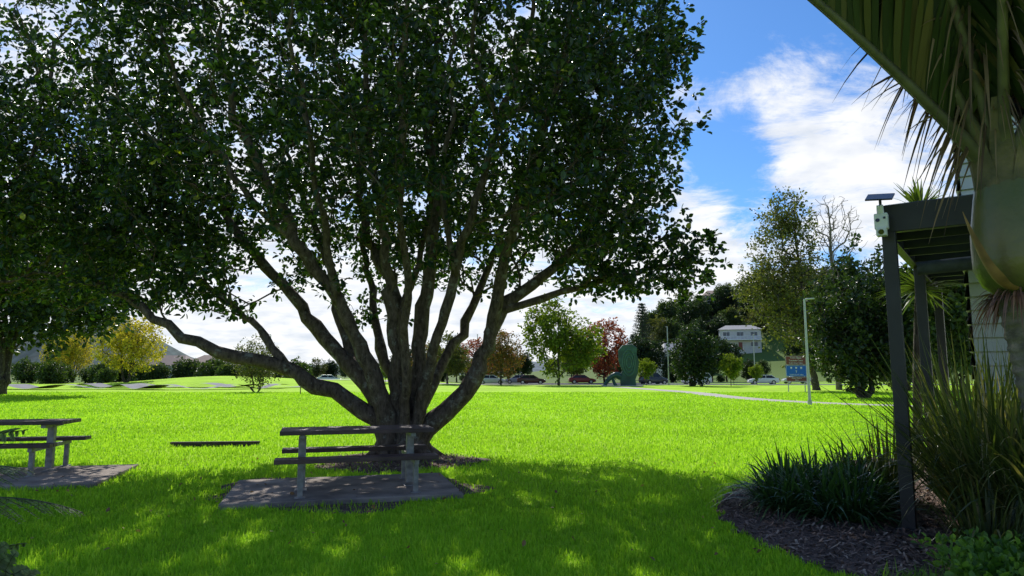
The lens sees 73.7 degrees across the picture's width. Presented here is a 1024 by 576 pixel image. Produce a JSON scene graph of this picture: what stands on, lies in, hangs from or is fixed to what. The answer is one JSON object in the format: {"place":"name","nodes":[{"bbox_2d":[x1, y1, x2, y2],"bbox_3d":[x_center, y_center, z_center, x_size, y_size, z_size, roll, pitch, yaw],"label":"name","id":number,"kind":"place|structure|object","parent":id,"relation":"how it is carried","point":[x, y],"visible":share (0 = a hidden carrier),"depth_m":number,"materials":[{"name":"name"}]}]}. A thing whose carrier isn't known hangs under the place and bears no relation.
{"place":"outdoors","nodes":[
{"label":"outdoors","id":0,"kind":"place"},
{"bbox_2d":[11,313,194,374],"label":"hill","id":1,"kind":"structure","parent":0,"point":[33,354],"depth_m":1348.93,"materials":[{"name":"grey"}]},
{"bbox_2d":[9,384,287,388],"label":"pump track","id":2,"kind":"structure","parent":0,"point":[131,386],"depth_m":70.98,"materials":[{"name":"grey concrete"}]},
{"bbox_2d":[76,383,299,386],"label":"pump track","id":3,"kind":"structure","parent":0,"point":[106,385],"depth_m":79.02,"materials":[{"name":"asphalt"}]},
{"bbox_2d":[0,0,956,364],"label":"sky","id":4,"kind":"structure","parent":0,"point":[769,71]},
{"bbox_2d":[0,313,974,575],"bbox_3d":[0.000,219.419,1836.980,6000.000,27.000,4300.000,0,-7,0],"label":"ground","id":5,"kind":"structure","parent":0,"point":[770,351],"depth_m":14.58,"materials":[{"name":"plant"}]},
{"bbox_2d":[10,355,37,382],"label":"bush","id":6,"kind":"object","parent":5,"relation":"on","point":[22,372],"visible":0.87,"depth_m":116.58,"materials":[{"name":"green plant"}]},
{"bbox_2d":[0,428,84,575],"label":"tree fern","id":7,"kind":"object","parent":5,"relation":"on","point":[8,561],"visible":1,"depth_m":2.43,"materials":[{"name":"green plant"}]},
{"bbox_2d":[32,357,68,383],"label":"bush","id":8,"kind":"object","parent":5,"relation":"on","point":[53,374],"visible":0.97,"depth_m":112.12,"materials":[{"name":"green plant"}]},
{"bbox_2d":[39,340,73,366],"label":"yellow tree","id":9,"kind":"object","parent":5,"relation":"on","point":[47,354],"visible":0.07,"depth_m":131.09,"materials":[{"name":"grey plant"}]},
{"bbox_2d":[59,363,77,383],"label":"bush","id":10,"kind":"object","parent":5,"relation":"on","point":[72,376],"visible":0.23,"depth_m":116.97,"materials":[{"name":"green plant"}]},
{"bbox_2d":[0,464,138,489],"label":"concrete pad","id":11,"kind":"object","parent":5,"relation":"on","point":[91,475],"visible":0.62,"depth_m":10.27,"materials":[{"name":"concrete"}]},
{"bbox_2d":[0,418,91,476],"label":"picnic table","id":12,"kind":"object","parent":11,"relation":"on","point":[51,438],"visible":1,"depth_m":10.85,"materials":[{"name":"wood"}]},
{"bbox_2d":[0,201,144,394],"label":"evergreen tree","id":13,"kind":"object","parent":5,"relation":"on","point":[31,318],"visible":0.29,"depth_m":51.82,"materials":[{"name":"green plant"}]},
{"bbox_2d":[51,327,97,382],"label":"yellow tree","id":14,"kind":"object","parent":5,"relation":"on","point":[75,349],"visible":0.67,"depth_m":128.81,"materials":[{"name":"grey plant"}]},
{"bbox_2d":[77,364,94,382],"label":"bush","id":15,"kind":"object","parent":5,"relation":"on","point":[85,372],"visible":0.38,"depth_m":119.20,"materials":[{"name":"green plant"}]},
{"bbox_2d":[87,362,119,382],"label":"bush","id":16,"kind":"object","parent":5,"relation":"on","point":[93,370],"visible":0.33,"depth_m":115.49,"materials":[{"name":"green plant"}]},
{"bbox_2d":[93,365,118,382],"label":"bush","id":17,"kind":"object","parent":5,"relation":"on","point":[104,375],"visible":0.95,"depth_m":110.80,"materials":[{"name":"green plant"}]},
{"bbox_2d":[0,0,238,322],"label":"broadleaf tree","id":18,"kind":"object","parent":5,"relation":"on","point":[27,188],"visible":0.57,"depth_m":13.85,"materials":[{"name":"green plant"}]},
{"bbox_2d":[111,358,137,382],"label":"bush","id":19,"kind":"object","parent":5,"relation":"on","point":[125,371],"visible":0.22,"depth_m":119.65,"materials":[{"name":"green plant"}]},
{"bbox_2d":[90,315,171,382],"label":"yellow tree","id":20,"kind":"object","parent":5,"relation":"on","point":[132,345],"visible":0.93,"depth_m":90.91,"materials":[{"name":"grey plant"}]},
{"bbox_2d":[132,364,152,380],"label":"bush","id":21,"kind":"object","parent":5,"relation":"on","point":[139,376],"visible":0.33,"depth_m":117.48,"materials":[{"name":"green plant"}]},
{"bbox_2d":[143,360,172,379],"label":"bush","id":22,"kind":"object","parent":5,"relation":"on","point":[161,370],"visible":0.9,"depth_m":116.58,"materials":[{"name":"green plant"}]},
{"bbox_2d":[138,355,192,378],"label":"house","id":23,"kind":"structure","parent":5,"relation":"on","point":[168,360],"depth_m":149.00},
{"bbox_2d":[170,356,200,377],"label":"bush","id":24,"kind":"object","parent":5,"relation":"on","point":[176,367],"visible":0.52,"depth_m":120.95,"materials":[{"name":"green plant"}]},
{"bbox_2d":[174,359,200,377],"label":"bush","id":25,"kind":"object","parent":5,"relation":"on","point":[189,374],"visible":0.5,"depth_m":120.22,"materials":[{"name":"green plant"}]},
{"bbox_2d":[196,358,226,375],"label":"bush","id":26,"kind":"object","parent":5,"relation":"on","point":[211,365],"visible":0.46,"depth_m":113.67,"materials":[{"name":"green plant"}]},
{"bbox_2d":[170,441,259,446],"bbox_3d":[-6.600,3.475,15.185,1.900,0.120,0.120,1,-7,-6],"label":"timber edging","id":27,"kind":"object","parent":5,"relation":"on","point":[210,443],"visible":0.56,"depth_m":15.14,"materials":[{"name":"wood"}]},
{"bbox_2d":[214,363,240,375],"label":"bush","id":28,"kind":"object","parent":5,"relation":"on","point":[221,370],"visible":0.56,"depth_m":110.60,"materials":[{"name":"green plant"}]},
{"bbox_2d":[224,335,281,391],"bbox_3d":[-22.710,6.672,60.651,4.482,5.339,4.440,-4,-8,29],"label":"young tree","id":29,"kind":"object","parent":5,"relation":"on","point":[260,372],"visible":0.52,"depth_m":60.16,"materials":[{"name":"green plant"}]},
{"bbox_2d":[281,356,313,377],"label":"bush","id":30,"kind":"object","parent":5,"relation":"on","point":[306,367],"visible":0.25,"depth_m":114.86,"materials":[{"name":"green plant"}]},
{"bbox_2d":[311,357,326,377],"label":"olive tree","id":31,"kind":"object","parent":5,"relation":"on","point":[318,369],"visible":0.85,"depth_m":139.37,"materials":[{"name":"plant"}]},
{"bbox_2d":[323,358,339,377],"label":"background tree","id":32,"kind":"object","parent":5,"relation":"on","point":[332,369],"visible":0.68,"depth_m":143.42,"materials":[{"name":"green plant"}]},
{"bbox_2d":[206,477,492,513],"bbox_3d":[-2.202,2.774,9.264,3.965,0.001,2.856,0,-7,0],"label":"soil patch","id":33,"kind":"object","parent":5,"relation":"on","point":[345,507],"visible":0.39,"depth_m":8.34,"materials":[{"name":"soil"}]},
{"bbox_2d":[218,473,463,509],"bbox_3d":[-2.300,2.764,9.378,2.950,0.080,1.950,2,-7,-15],"label":"concrete pad","id":34,"kind":"object","parent":33,"relation":"on","point":[334,489],"visible":0.83,"depth_m":9.04,"materials":[{"name":"concrete"}]},
{"bbox_2d":[274,424,438,498],"bbox_3d":[-2.120,2.316,9.334,2.080,0.798,1.512,2,-7,-16],"label":"picnic table","id":35,"kind":"object","parent":34,"relation":"on","point":[408,457],"visible":1,"depth_m":9.08,"materials":[{"name":"wood"}]},
{"bbox_2d":[40,0,732,459],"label":"broadleaf tree","id":36,"kind":"object","parent":5,"relation":"on","point":[572,62],"visible":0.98,"depth_m":12.53,"materials":[{"name":"green plant"}]},
{"bbox_2d":[18,457,760,574],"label":"fallen leaves","id":37,"kind":"object","parent":5,"relation":"on","point":[373,507],"visible":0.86,"depth_m":7.82,"materials":[{"name":"brown plant"}]},
{"bbox_2d":[315,453,489,472],"bbox_3d":[-2.220,3.174,12.457,2.916,0.001,2.722,-4,-8,31],"label":"soil patch","id":38,"kind":"object","parent":5,"relation":"on","point":[398,467],"visible":0.37,"depth_m":12.10,"materials":[{"name":"soil"}]},
{"bbox_2d":[427,330,471,382],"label":"park tree","id":39,"kind":"object","parent":5,"relation":"on","point":[458,363],"visible":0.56,"depth_m":99.97,"materials":[{"name":"green plant"}]},
{"bbox_2d":[459,337,498,374],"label":"red maple tree","id":40,"kind":"object","parent":5,"relation":"on","point":[471,344],"visible":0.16,"depth_m":111.13,"materials":[{"name":"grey plant"}]},
{"bbox_2d":[487,328,525,384],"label":"autumn tree","id":41,"kind":"object","parent":5,"relation":"on","point":[500,354],"visible":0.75,"depth_m":97.64,"materials":[{"name":"orange plant"}]},
{"bbox_2d":[517,350,534,374],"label":"background tree","id":42,"kind":"object","parent":5,"relation":"on","point":[527,365],"visible":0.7,"depth_m":132.69,"materials":[{"name":"green plant"}]},
{"bbox_2d":[517,293,608,384],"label":"deciduous tree","id":43,"kind":"object","parent":5,"relation":"on","point":[555,342],"visible":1,"depth_m":95.67,"materials":[{"name":"green plant"}]},
{"bbox_2d":[582,317,627,383],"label":"red maple tree","id":44,"kind":"object","parent":5,"relation":"on","point":[604,366],"visible":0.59,"depth_m":110.32,"materials":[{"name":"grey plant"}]},
{"bbox_2d":[602,344,642,385],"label":"sculpture","id":45,"kind":"object","parent":5,"relation":"on","point":[628,360],"visible":0.97,"depth_m":89.01,"materials":[{"name":"metal"}]},
{"bbox_2d":[630,303,655,372],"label":"norfolk pine","id":46,"kind":"object","parent":5,"relation":"on","point":[642,319],"visible":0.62,"depth_m":177.91,"materials":[{"name":"green plant"}]},
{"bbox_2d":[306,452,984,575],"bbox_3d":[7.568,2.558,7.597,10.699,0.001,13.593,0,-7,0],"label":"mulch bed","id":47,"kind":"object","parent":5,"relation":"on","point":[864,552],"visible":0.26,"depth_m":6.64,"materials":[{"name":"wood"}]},
{"bbox_2d":[706,444,862,521],"bbox_3d":[3.180,2.215,8.064,1.969,0.802,1.857,0,-7,0],"label":"strap leaf plant","id":48,"kind":"object","parent":47,"relation":"on","point":[764,495],"visible":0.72,"depth_m":7.89,"materials":[{"name":"plant"}]},
{"bbox_2d":[711,439,866,516],"bbox_3d":[3.495,2.270,8.529,1.987,0.808,1.938,0,-7,0],"label":"strap leaf plant","id":49,"kind":"object","parent":47,"relation":"on","point":[774,465],"visible":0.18,"depth_m":8.49,"materials":[{"name":"plant"}]},
{"bbox_2d":[736,456,900,531],"bbox_3d":[3.602,2.241,7.786,1.750,0.680,1.914,6,-10,-41],"label":"strap leaf plant","id":50,"kind":"object","parent":47,"relation":"on","point":[804,482],"visible":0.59,"depth_m":7.60,"materials":[{"name":"plant"}]},
{"bbox_2d":[749,437,894,501],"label":"strap leaf plant","id":51,"kind":"object","parent":47,"relation":"on","point":[813,464],"visible":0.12,"depth_m":8.79,"materials":[{"name":"plant"}]},
{"bbox_2d":[785,474,932,531],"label":"strap leaf plant","id":52,"kind":"object","parent":47,"relation":"on","point":[852,515],"visible":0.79,"depth_m":7.31,"materials":[{"name":"plant"}]},
{"bbox_2d":[787,448,935,527],"bbox_3d":[3.875,2.216,7.883,1.870,0.753,1.887,0,-7,0],"label":"strap leaf plant","id":53,"kind":"object","parent":47,"relation":"on","point":[854,484],"visible":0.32,"depth_m":7.69,"materials":[{"name":"plant"}]},
{"bbox_2d":[792,434,930,504],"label":"strap leaf plant","id":54,"kind":"object","parent":47,"relation":"on","point":[844,456],"visible":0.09,"depth_m":8.83,"materials":[{"name":"plant"}]},
{"bbox_2d":[788,447,938,519],"bbox_3d":[4.311,2.285,8.246,1.905,0.706,1.980,0,-7,0],"label":"strap leaf plant","id":55,"kind":"object","parent":47,"relation":"on","point":[878,482],"visible":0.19,"depth_m":8.05,"materials":[{"name":"plant"}]},
{"bbox_2d":[799,403,933,500],"bbox_3d":[4.662,2.017,8.728,1.780,1.360,1.787,-6,-10,42],"label":"flax bush","id":56,"kind":"object","parent":47,"relation":"on","point":[892,468],"visible":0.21,"depth_m":8.52,"materials":[{"name":"green plant"}]},
{"bbox_2d":[799,318,1023,537],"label":"flax bush","id":57,"kind":"object","parent":47,"relation":"on","point":[938,468],"visible":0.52,"depth_m":6.59,"materials":[{"name":"green plant"}]},
{"bbox_2d":[807,0,1023,419],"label":"nikau palm","id":58,"kind":"object","parent":47,"relation":"on","point":[954,69],"visible":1,"depth_m":4.01,"materials":[{"name":"plant"}]},
{"bbox_2d":[873,177,964,473],"bbox_3d":[6.902,0.543,11.358,1.491,4.981,1.837,0,-7,0],"label":"cabbage tree","id":59,"kind":"object","parent":47,"relation":"on","point":[915,193],"visible":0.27,"depth_m":11.35,"materials":[{"name":"green plant"}]},
{"bbox_2d":[824,328,1018,510],"bbox_3d":[5.151,1.433,7.773,3.383,2.279,3.253,0,-7,0],"label":"flax bush","id":60,"kind":"object","parent":47,"relation":"on","point":[936,409],"visible":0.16,"depth_m":7.58,"materials":[{"name":"green plant"}]},
{"bbox_2d":[840,335,1014,469],"bbox_3d":[5.948,1.529,9.009,3.385,2.398,3.312,0,-7,0],"label":"flax bush","id":61,"kind":"object","parent":47,"relation":"on","point":[930,418],"visible":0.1,"depth_m":9.36,"materials":[{"name":"green plant"}]},
{"bbox_2d":[877,526,1023,575],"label":"ground cover","id":62,"kind":"object","parent":47,"relation":"on","point":[1004,557],"visible":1,"depth_m":5.19,"materials":[{"name":"green plant"}]},
{"bbox_2d":[877,331,1023,540],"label":"flax bush","id":63,"kind":"object","parent":47,"relation":"on","point":[1017,471],"visible":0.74,"depth_m":6.06,"materials":[{"name":"green plant"}]},
{"bbox_2d":[884,324,1023,480],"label":"flax bush","id":64,"kind":"object","parent":47,"relation":"on","point":[979,374],"visible":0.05,"depth_m":7.83,"materials":[{"name":"green plant"}]},
{"bbox_2d":[916,456,1023,556],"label":"flax bush","id":65,"kind":"object","parent":47,"relation":"on","point":[986,527],"visible":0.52,"depth_m":6.02,"materials":[{"name":"green plant"}]},
{"bbox_2d":[638,358,656,384],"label":"street tree","id":66,"kind":"object","parent":5,"relation":"on","point":[646,363],"visible":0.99,"depth_m":97.86,"materials":[{"name":"green plant"}]},
{"bbox_2d":[636,309,658,336],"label":"background tree","id":67,"kind":"object","parent":5,"relation":"on","point":[651,315],"visible":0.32,"depth_m":230.07,"materials":[{"name":"green plant"}]},
{"bbox_2d":[629,334,666,372],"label":"background tree","id":68,"kind":"object","parent":5,"relation":"on","point":[648,350],"visible":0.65,"depth_m":127.58,"materials":[{"name":"green plant"}]},
{"bbox_2d":[647,315,672,344],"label":"olive tree","id":69,"kind":"object","parent":5,"relation":"on","point":[658,336],"visible":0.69,"depth_m":202.56,"materials":[{"name":"green plant"}]},
{"bbox_2d":[654,299,678,324],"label":"background tree","id":70,"kind":"object","parent":5,"relation":"on","point":[664,310],"visible":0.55,"depth_m":230.09,"materials":[{"name":"green plant"}]},
{"bbox_2d":[659,356,680,382],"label":"background tree","id":71,"kind":"object","parent":5,"relation":"on","point":[672,377],"visible":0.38,"depth_m":124.53,"materials":[{"name":"green plant"}]},
{"bbox_2d":[660,317,684,342],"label":"background tree","id":72,"kind":"object","parent":5,"relation":"on","point":[670,324],"visible":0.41,"depth_m":202.65,"materials":[{"name":"green plant"}]},
{"bbox_2d":[663,320,720,385],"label":"evergreen tree","id":73,"kind":"object","parent":5,"relation":"on","point":[694,353],"visible":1,"depth_m":90.23,"materials":[{"name":"green plant"}]},
{"bbox_2d":[671,295,712,325],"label":"background tree","id":74,"kind":"object","parent":5,"relation":"on","point":[693,310],"visible":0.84,"depth_m":217.54,"materials":[{"name":"green plant"}]},
{"bbox_2d":[684,315,712,335],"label":"background tree","id":75,"kind":"object","parent":5,"relation":"on","point":[702,325],"visible":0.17,"depth_m":200.01,"materials":[{"name":"green plant"}]},
{"bbox_2d":[707,314,730,345],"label":"background tree","id":76,"kind":"object","parent":5,"relation":"on","point":[714,326],"visible":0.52,"depth_m":198.65,"materials":[{"name":"green plant"}]},
{"bbox_2d":[705,283,737,317],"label":"background tree","id":77,"kind":"object","parent":5,"relation":"on","point":[720,301],"visible":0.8,"depth_m":228.27,"materials":[{"name":"green plant"}]},
{"bbox_2d":[712,282,739,307],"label":"background tree","id":78,"kind":"object","parent":5,"relation":"on","point":[727,286],"visible":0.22,"depth_m":231.80,"materials":[{"name":"green plant"}]},
{"bbox_2d":[712,335,745,381],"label":"background tree","id":79,"kind":"object","parent":5,"relation":"on","point":[725,347],"visible":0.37,"depth_m":129.60,"materials":[{"name":"green plant"}]},
{"bbox_2d":[716,307,743,325],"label":"background tree","id":80,"kind":"object","parent":5,"relation":"on","point":[725,313],"visible":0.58,"depth_m":202.77,"materials":[{"name":"green plant"}]},
{"bbox_2d":[718,353,744,380],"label":"street tree","id":81,"kind":"object","parent":5,"relation":"on","point":[733,363],"visible":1,"depth_m":88.90,"materials":[{"name":"green plant"}]},
{"bbox_2d":[490,384,973,384],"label":"kerb","id":82,"kind":"structure","parent":5,"relation":"on","point":[672,384],"depth_m":101.70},
{"bbox_2d":[718,305,748,325],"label":"olive tree","id":83,"kind":"object","parent":5,"relation":"on","point":[738,316],"visible":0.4,"depth_m":203.21,"materials":[{"name":"green plant"}]},
{"bbox_2d":[717,325,761,353],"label":"house","id":84,"kind":"structure","parent":5,"relation":"on","point":[741,336],"depth_m":189.88,"materials":[{"name":"paint"}]},
{"bbox_2d":[736,281,757,319],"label":"background tree","id":85,"kind":"object","parent":5,"relation":"on","point":[740,305],"visible":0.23,"depth_m":218.05,"materials":[{"name":"green plant"}]},
{"bbox_2d":[740,358,757,379],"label":"background tree","id":86,"kind":"object","parent":5,"relation":"on","point":[745,370],"visible":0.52,"depth_m":131.30,"materials":[{"name":"green plant"}]},
{"bbox_2d":[747,364,764,380],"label":"street tree","id":87,"kind":"object","parent":5,"relation":"on","point":[754,371],"visible":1,"depth_m":98.11,"materials":[{"name":"green plant"}]},
{"bbox_2d":[746,303,771,335],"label":"olive tree","id":88,"kind":"object","parent":5,"relation":"on","point":[754,317],"visible":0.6,"depth_m":201.17,"materials":[{"name":"plant"}]},
{"bbox_2d":[756,359,771,374],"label":"background tree","id":89,"kind":"object","parent":5,"relation":"on","point":[764,365],"visible":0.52,"depth_m":139.79,"materials":[{"name":"green plant"}]},
{"bbox_2d":[727,186,834,389],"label":"tall tree","id":90,"kind":"object","parent":5,"relation":"on","point":[771,291],"visible":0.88,"depth_m":68.03,"materials":[{"name":"green plant"}]},
{"bbox_2d":[785,356,806,391],"bbox_3d":[25.600,7.736,61.491,1.850,3.220,0.138,0,-7,0],"label":"park information board","id":91,"kind":"object","parent":5,"relation":"on","point":[795,365],"visible":0.98,"depth_m":61.48,"materials":[{"name":"metal"}]},
{"bbox_2d":[781,338,811,356],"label":"background tree","id":92,"kind":"object","parent":5,"relation":"on","point":[794,350],"visible":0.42,"depth_m":170.99,"materials":[{"name":"green plant"}]},
{"bbox_2d":[803,298,813,404],"bbox_3d":[15.700,3.307,35.868,0.620,5.604,0.220,0,-7,0],"label":"street lamp","id":93,"kind":"object","parent":5,"relation":"on","point":[809,400],"visible":0.87,"depth_m":35.79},
{"bbox_2d":[800,195,865,389],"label":"bare tree","id":94,"kind":"object","parent":5,"relation":"on","point":[831,253],"visible":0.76,"depth_m":71.15,"materials":[{"name":"grey plant"}]},
{"bbox_2d":[819,262,851,282],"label":"background tree","id":95,"kind":"object","parent":5,"relation":"on","point":[839,269],"visible":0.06,"depth_m":225.10,"materials":[{"name":"green plant"}]},
{"bbox_2d":[796,233,913,398],"bbox_3d":[23.095,1.934,45.679,8.204,11.140,7.648,4,-8,-28],"label":"magnolia tree","id":96,"kind":"object","parent":5,"relation":"on","point":[836,334],"visible":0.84,"depth_m":44.40,"materials":[{"name":"green plant"}]},
{"bbox_2d":[848,260,947,368],"bbox_3d":[34.959,3.520,61.857,11.087,11.937,9.083,4,-8,-26],"label":"park tree","id":97,"kind":"object","parent":5,"relation":"on","point":[882,272],"visible":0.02,"depth_m":60.40,"materials":[{"name":"green plant"}]},
{"bbox_2d":[877,262,974,394],"bbox_3d":[27.406,2.024,42.151,7.558,9.847,7.923,2,-7,-16],"label":"park tree","id":98,"kind":"object","parent":5,"relation":"on","point":[959,313],"visible":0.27,"depth_m":40.64,"materials":[{"name":"green plant"}]},
{"bbox_2d":[952,115,1017,410],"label":"weatherboard building","id":99,"kind":"structure","parent":5,"relation":"on","point":[974,289],"depth_m":9.88,"materials":[{"name":"painted wood"},{"name":"iron"}]},
{"bbox_2d":[876,194,972,532],"bbox_3d":[6.968,1.004,8.877,2.950,3.466,6.270,-5,-9,36],"label":"pergola","id":100,"kind":"object","parent":99,"relation":"attached to","point":[941,256],"visible":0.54,"depth_m":7.34,"materials":[{"name":"black dark painted wood"}]},
{"bbox_2d":[865,193,894,236],"bbox_3d":[3.960,-0.796,7.327,0.269,0.502,0.182,-5,-9,36],"label":"security camera","id":101,"kind":"object","parent":100,"relation":"attached to","point":[881,221],"visible":1,"depth_m":7.28,"materials":[{"name":"white plastic"}]},
{"bbox_2d":[485,383,680,383],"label":"road","id":102,"kind":"structure","parent":0,"point":[572,383],"depth_m":114.43,"materials":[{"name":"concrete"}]},
{"bbox_2d":[482,375,505,383],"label":"parked car","id":103,"kind":"object","parent":102,"relation":"on","point":[490,379],"visible":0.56,"depth_m":105.18,"materials":[{"name":"paint"}]},
{"bbox_2d":[517,375,545,383],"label":"parked car","id":104,"kind":"object","parent":102,"relation":"on","point":[523,379],"visible":0.97,"depth_m":105.19,"materials":[{"name":"paint"}]},
{"bbox_2d":[568,375,595,383],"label":"parked car","id":105,"kind":"object","parent":102,"relation":"on","point":[574,379],"visible":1,"depth_m":111.15,"materials":[{"name":"paint"}]},
{"bbox_2d":[638,373,667,383],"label":"parked car","id":106,"kind":"object","parent":102,"relation":"on","point":[656,378],"visible":0.71,"depth_m":103.56,"materials":[{"name":"paint"}]},
{"bbox_2d":[747,375,778,383],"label":"parked car","id":107,"kind":"object","parent":102,"relation":"on","point":[770,379],"visible":0.81,"depth_m":103.04,"materials":[{"name":"paint"}]},
{"bbox_2d":[616,387,938,406],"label":"path","id":108,"kind":"structure","parent":0,"point":[725,396],"depth_m":46.49,"materials":[{"name":"concrete"}]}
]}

